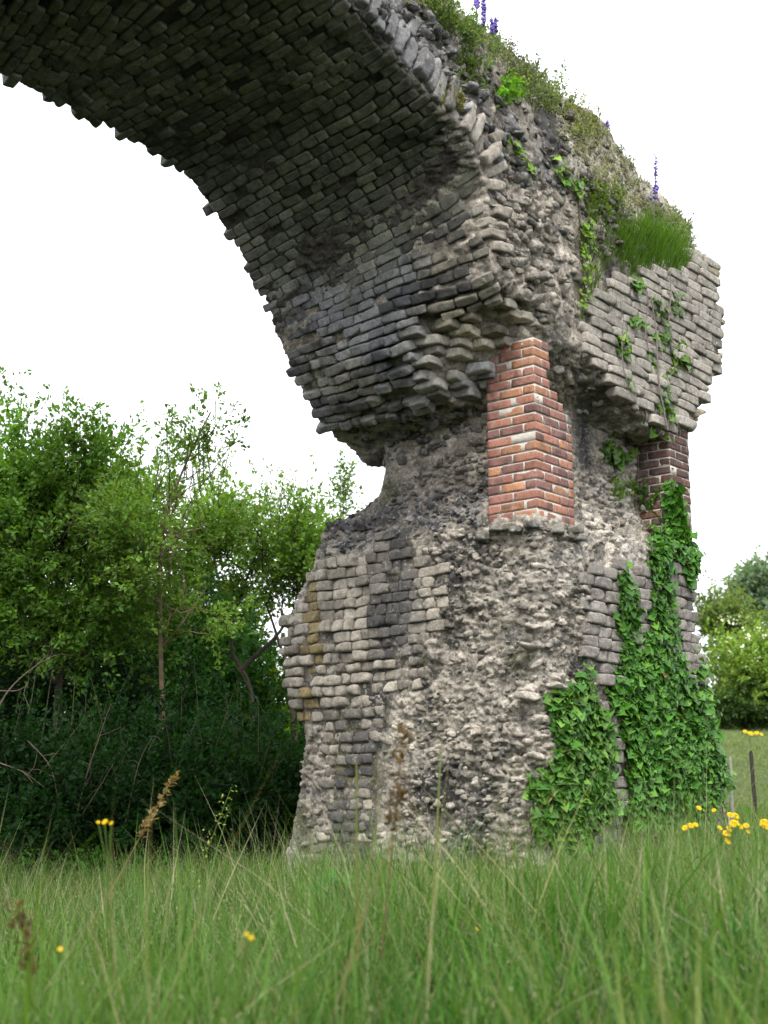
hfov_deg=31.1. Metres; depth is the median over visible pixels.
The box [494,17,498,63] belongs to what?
flower spike
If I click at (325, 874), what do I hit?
broad leaf plant
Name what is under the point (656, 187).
flower spike
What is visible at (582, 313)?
grass tuft
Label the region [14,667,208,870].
shrub
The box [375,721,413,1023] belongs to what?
grass stalk
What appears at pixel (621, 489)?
weed clump
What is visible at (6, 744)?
shrub
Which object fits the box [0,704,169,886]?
shrub
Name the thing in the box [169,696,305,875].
shrub
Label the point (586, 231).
creeper
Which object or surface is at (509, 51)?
weed clump
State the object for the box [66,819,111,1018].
wildflower
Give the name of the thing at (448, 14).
weed clump
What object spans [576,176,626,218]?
weed clump
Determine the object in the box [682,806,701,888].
wildflower
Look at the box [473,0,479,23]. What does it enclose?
flower spike
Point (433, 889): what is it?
grass stalk
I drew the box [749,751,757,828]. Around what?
fence post
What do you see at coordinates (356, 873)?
grass stalk
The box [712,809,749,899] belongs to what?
wildflower
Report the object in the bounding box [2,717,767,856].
ground
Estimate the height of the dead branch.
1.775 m
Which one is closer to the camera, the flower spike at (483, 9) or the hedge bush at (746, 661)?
the flower spike at (483, 9)
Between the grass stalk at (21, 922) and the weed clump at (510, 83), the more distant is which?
the weed clump at (510, 83)
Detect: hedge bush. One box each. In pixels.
[699,610,767,726]
[707,659,767,729]
[728,616,767,724]
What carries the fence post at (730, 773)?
on the ground at (747, 796)
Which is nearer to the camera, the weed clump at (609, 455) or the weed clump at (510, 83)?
the weed clump at (510, 83)
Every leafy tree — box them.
[0,366,217,741]
[50,381,263,857]
[143,448,347,773]
[692,568,767,691]
[718,544,767,629]
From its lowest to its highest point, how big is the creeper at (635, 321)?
2.332 m
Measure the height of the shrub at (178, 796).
2.339 m
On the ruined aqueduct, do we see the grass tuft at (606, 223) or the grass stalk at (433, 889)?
the grass tuft at (606, 223)
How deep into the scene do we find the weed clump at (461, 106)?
10.25 m
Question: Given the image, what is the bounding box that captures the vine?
[620,273,672,430]
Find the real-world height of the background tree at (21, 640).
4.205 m
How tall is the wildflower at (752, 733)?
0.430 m
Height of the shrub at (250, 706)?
2.288 m
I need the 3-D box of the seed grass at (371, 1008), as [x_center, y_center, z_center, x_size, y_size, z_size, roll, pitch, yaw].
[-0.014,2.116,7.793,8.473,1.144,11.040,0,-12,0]
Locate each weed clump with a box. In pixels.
[405,0,465,115]
[417,0,481,57]
[451,44,493,94]
[458,13,514,67]
[485,35,540,85]
[494,67,529,106]
[513,52,578,122]
[556,107,676,226]
[559,93,605,141]
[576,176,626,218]
[599,433,628,472]
[609,476,638,501]
[630,477,661,509]
[655,196,702,252]
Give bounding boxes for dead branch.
[0,642,161,844]
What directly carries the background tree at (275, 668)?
on the ground at (747, 796)
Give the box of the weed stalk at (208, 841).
[183,785,236,911]
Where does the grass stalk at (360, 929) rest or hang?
on the ground at (747, 796)
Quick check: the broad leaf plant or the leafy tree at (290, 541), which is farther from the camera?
the leafy tree at (290, 541)
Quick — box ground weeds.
[0,835,767,1023]
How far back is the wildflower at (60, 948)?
4.00 m
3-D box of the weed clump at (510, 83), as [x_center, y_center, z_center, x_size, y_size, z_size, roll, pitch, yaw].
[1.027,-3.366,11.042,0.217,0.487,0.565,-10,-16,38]
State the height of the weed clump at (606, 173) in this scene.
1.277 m
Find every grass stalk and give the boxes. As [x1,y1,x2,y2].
[5,899,43,1020]
[79,771,179,957]
[329,831,393,1023]
[348,796,379,1021]
[354,764,358,995]
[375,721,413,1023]
[399,748,443,1002]
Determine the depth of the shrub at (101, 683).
15.52 m
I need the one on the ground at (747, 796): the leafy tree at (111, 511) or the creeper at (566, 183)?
the leafy tree at (111, 511)
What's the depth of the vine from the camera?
12.06 m
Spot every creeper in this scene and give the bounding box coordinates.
[508,135,586,293]
[573,218,598,363]
[605,274,693,535]
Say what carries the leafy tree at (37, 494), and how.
on the ground at (747, 796)
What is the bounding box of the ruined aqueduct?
[0,0,730,883]
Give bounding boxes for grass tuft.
[575,270,615,321]
[583,187,635,294]
[611,202,697,277]
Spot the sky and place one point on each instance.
(118, 288)
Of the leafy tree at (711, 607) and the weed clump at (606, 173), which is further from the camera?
the leafy tree at (711, 607)
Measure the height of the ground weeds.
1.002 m
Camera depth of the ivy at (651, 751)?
11.28 m
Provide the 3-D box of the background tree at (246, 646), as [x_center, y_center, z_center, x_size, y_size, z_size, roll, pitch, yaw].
[-2.785,2.117,20.605,3.033,3.714,4.329,5,-13,-24]
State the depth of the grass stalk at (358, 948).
4.44 m
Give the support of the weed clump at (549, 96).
on the ruined aqueduct
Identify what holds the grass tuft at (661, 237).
on the ruined aqueduct
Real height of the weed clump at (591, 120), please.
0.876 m
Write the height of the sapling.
5.153 m
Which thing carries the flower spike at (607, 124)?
on the ruined aqueduct
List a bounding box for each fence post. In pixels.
[728,757,734,827]
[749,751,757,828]
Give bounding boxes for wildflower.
[58,946,63,1007]
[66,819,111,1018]
[230,933,253,1023]
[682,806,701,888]
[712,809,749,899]
[743,730,762,741]
[760,819,767,871]
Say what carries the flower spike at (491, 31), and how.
on the ruined aqueduct
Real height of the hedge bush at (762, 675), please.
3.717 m
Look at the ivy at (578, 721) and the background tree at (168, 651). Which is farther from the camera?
the background tree at (168, 651)
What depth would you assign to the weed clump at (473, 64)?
10.52 m
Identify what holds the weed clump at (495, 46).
on the ruined aqueduct
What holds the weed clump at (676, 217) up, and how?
on the ruined aqueduct
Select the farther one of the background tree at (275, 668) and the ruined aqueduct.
the background tree at (275, 668)
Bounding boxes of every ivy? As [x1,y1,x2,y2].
[521,661,624,870]
[603,478,736,855]
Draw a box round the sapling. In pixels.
[317,448,369,520]
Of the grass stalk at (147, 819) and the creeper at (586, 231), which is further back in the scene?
the creeper at (586, 231)
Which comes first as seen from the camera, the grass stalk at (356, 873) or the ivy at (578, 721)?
the grass stalk at (356, 873)
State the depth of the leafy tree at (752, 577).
61.94 m
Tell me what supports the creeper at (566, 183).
attached to the ruined aqueduct
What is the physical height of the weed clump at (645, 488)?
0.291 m
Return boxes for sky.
[0,0,767,702]
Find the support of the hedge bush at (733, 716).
on the ground at (747, 796)
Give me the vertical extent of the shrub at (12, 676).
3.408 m
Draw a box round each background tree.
[0,577,77,710]
[23,553,232,738]
[93,552,295,752]
[207,642,305,765]
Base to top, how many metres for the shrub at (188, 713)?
2.783 m
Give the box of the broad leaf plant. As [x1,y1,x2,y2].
[304,868,358,908]
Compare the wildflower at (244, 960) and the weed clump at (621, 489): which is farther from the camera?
the weed clump at (621, 489)
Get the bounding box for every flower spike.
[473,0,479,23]
[481,0,486,59]
[489,17,493,56]
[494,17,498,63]
[605,120,609,142]
[649,154,659,231]
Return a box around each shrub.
[0,577,128,753]
[0,621,199,786]
[0,654,109,859]
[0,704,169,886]
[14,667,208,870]
[50,679,292,876]
[62,623,239,774]
[149,658,305,858]
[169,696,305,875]
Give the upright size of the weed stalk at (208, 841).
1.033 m
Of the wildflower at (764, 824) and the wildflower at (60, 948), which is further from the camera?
the wildflower at (764, 824)
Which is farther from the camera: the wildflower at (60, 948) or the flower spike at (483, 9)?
the flower spike at (483, 9)

